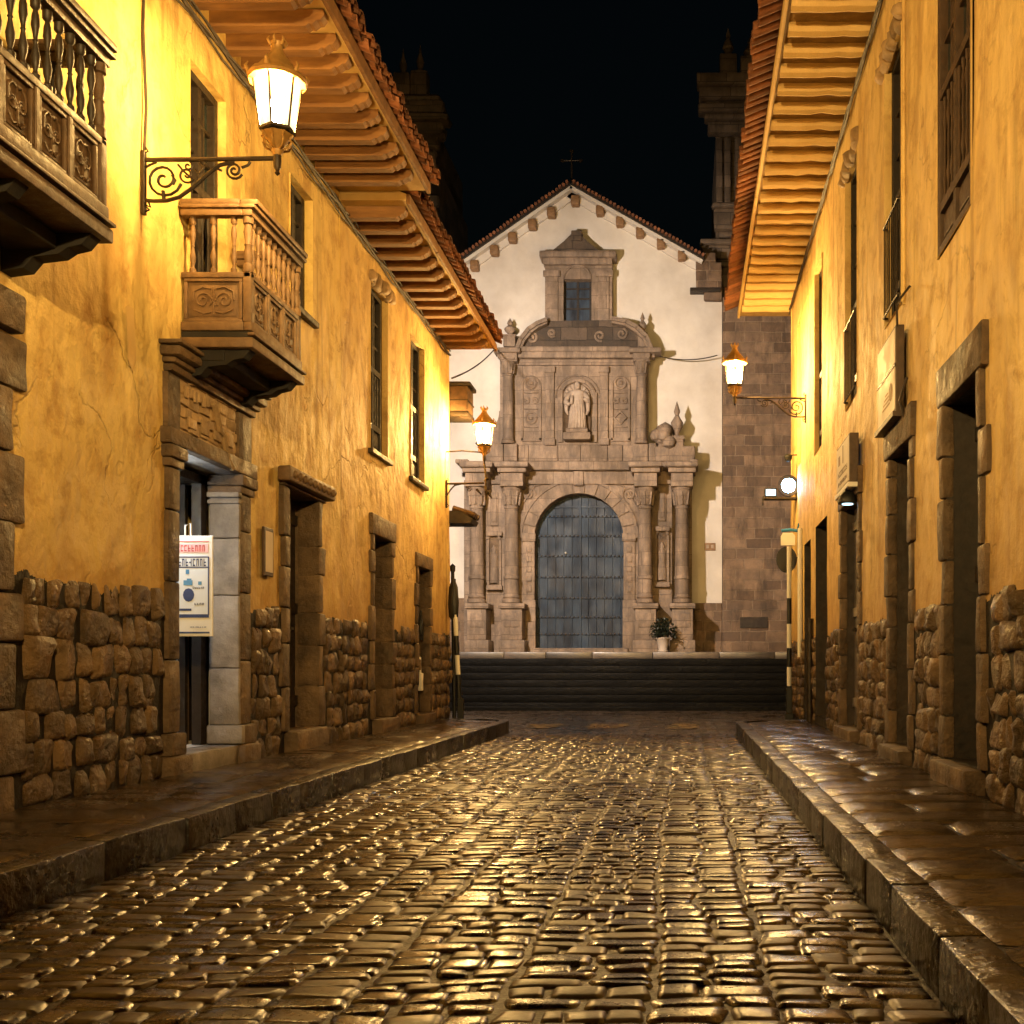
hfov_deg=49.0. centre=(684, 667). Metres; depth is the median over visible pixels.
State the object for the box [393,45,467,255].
bell tower
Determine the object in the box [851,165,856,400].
window
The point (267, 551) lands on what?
wall plaque
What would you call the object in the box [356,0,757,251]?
sky
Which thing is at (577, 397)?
statue
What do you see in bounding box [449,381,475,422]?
wooden balcony
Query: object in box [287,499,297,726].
door
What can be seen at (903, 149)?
wall conduit
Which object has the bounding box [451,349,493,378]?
overhead cable
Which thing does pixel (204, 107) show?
window
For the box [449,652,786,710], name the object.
church steps
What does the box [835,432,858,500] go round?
wall sign
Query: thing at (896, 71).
window
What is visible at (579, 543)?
door
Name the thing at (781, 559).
round sign
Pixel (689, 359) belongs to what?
overhead cable
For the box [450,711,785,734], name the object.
plaza paving
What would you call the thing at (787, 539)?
hanging sign
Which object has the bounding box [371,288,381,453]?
window
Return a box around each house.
[0,0,440,813]
[339,191,502,739]
[724,0,1023,814]
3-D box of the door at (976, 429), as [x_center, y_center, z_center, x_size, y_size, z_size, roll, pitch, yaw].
[2.383,-0.705,8.470,0.115,2.890,1.040,0,0,0]
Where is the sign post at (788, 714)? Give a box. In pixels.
[784,546,793,719]
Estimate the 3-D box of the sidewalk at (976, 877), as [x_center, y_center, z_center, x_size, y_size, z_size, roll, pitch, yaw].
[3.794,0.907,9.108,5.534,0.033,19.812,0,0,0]
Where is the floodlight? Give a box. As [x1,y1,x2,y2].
[762,475,796,504]
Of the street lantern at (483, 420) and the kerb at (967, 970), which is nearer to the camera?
the kerb at (967, 970)
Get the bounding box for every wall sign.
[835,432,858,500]
[874,285,910,437]
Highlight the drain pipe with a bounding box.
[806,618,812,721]
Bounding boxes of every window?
[191,70,217,271]
[291,185,304,308]
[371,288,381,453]
[411,340,418,479]
[564,282,590,320]
[819,268,821,447]
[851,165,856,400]
[892,46,900,315]
[938,0,973,258]
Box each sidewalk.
[0,719,497,862]
[747,720,1023,967]
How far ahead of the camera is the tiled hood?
20.33 m
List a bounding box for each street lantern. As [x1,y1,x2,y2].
[141,33,309,215]
[445,405,496,507]
[721,342,805,422]
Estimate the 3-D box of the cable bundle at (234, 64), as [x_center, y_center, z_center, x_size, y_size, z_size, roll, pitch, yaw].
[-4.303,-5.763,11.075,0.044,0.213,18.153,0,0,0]
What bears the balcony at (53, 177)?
attached to the house at (130, 446)
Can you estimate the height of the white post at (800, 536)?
2.350 m
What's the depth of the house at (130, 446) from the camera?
9.28 m
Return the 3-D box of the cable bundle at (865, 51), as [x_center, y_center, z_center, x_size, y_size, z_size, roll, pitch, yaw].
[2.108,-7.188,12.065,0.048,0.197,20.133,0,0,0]
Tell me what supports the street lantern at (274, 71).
attached to the house at (130, 446)
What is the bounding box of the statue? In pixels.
[563,381,589,427]
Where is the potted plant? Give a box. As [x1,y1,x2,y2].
[649,617,676,651]
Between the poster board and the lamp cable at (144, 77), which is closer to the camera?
the lamp cable at (144, 77)
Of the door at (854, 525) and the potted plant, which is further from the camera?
the potted plant
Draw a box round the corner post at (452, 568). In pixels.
[450,564,455,717]
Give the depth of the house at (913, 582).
10.76 m
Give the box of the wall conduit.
[902,0,905,304]
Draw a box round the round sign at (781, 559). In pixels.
[776,547,797,572]
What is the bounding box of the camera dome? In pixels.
[784,454,796,461]
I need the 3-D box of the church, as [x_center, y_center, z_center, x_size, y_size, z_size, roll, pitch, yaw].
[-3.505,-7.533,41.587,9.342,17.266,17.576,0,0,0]
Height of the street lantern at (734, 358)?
1.422 m
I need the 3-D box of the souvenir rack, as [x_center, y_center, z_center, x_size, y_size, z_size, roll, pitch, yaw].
[-4.426,-0.367,18.179,0.115,2.174,0.688,0,0,0]
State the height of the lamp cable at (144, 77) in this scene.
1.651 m
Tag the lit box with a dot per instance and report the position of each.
(770, 492)
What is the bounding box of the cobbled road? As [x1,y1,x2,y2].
[0,734,955,1023]
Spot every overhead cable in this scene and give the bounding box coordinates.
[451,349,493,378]
[661,355,716,359]
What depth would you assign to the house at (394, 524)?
16.19 m
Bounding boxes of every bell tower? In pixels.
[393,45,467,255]
[696,29,790,651]
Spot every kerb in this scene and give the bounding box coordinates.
[0,718,508,920]
[736,719,1023,1023]
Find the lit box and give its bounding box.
[764,488,776,496]
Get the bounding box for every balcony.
[0,0,117,277]
[179,198,307,407]
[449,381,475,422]
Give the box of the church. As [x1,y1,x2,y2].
[449,149,721,651]
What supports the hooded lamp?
attached to the house at (913, 582)
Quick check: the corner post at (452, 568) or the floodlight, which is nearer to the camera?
the corner post at (452, 568)
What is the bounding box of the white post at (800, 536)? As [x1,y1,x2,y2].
[798,528,802,656]
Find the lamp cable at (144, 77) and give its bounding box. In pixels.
[141,0,147,149]
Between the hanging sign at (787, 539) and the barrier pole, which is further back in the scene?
the hanging sign at (787, 539)
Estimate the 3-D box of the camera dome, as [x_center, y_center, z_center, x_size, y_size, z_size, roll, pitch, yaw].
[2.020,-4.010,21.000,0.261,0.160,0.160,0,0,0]
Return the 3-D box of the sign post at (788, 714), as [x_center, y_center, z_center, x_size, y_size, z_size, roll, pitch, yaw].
[1.870,-0.625,19.750,0.160,3.110,0.160,0,0,0]
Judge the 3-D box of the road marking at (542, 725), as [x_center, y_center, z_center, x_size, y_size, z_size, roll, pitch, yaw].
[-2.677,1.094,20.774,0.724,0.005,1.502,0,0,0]
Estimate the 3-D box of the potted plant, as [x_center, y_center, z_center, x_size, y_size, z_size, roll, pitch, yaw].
[-0.656,-0.978,32.596,0.842,1.056,0.877,0,0,0]
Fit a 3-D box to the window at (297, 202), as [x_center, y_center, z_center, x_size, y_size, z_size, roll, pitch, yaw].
[-4.507,-4.750,12.465,0.145,1.400,0.730,0,0,0]
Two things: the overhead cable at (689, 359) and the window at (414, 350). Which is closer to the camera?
the window at (414, 350)
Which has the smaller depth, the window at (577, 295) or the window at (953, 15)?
the window at (953, 15)
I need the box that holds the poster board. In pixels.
[176,523,212,635]
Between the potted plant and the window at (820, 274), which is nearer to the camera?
the window at (820, 274)
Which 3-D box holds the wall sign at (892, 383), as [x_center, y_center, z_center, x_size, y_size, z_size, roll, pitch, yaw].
[2.080,-2.976,11.004,0.160,1.361,1.232,0,0,0]
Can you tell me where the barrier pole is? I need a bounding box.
[448,579,463,717]
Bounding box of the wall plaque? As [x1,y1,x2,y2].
[262,526,272,576]
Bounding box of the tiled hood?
[449,506,479,526]
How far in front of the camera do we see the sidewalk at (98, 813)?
7.94 m
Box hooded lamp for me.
[837,490,857,504]
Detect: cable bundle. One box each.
[176,0,450,355]
[789,0,882,314]
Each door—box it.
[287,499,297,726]
[536,496,622,647]
[852,508,858,724]
[975,426,980,727]
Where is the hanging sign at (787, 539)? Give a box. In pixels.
[781,523,798,545]
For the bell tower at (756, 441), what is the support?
on the ground
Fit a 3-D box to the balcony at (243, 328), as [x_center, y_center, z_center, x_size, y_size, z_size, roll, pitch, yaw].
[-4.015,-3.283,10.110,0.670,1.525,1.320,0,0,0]
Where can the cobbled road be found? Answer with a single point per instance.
(734, 972)
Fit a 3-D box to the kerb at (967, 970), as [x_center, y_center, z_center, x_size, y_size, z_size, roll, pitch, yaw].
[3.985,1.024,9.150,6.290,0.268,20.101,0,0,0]
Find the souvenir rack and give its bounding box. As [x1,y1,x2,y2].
[417,581,423,710]
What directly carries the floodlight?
attached to the house at (913, 582)

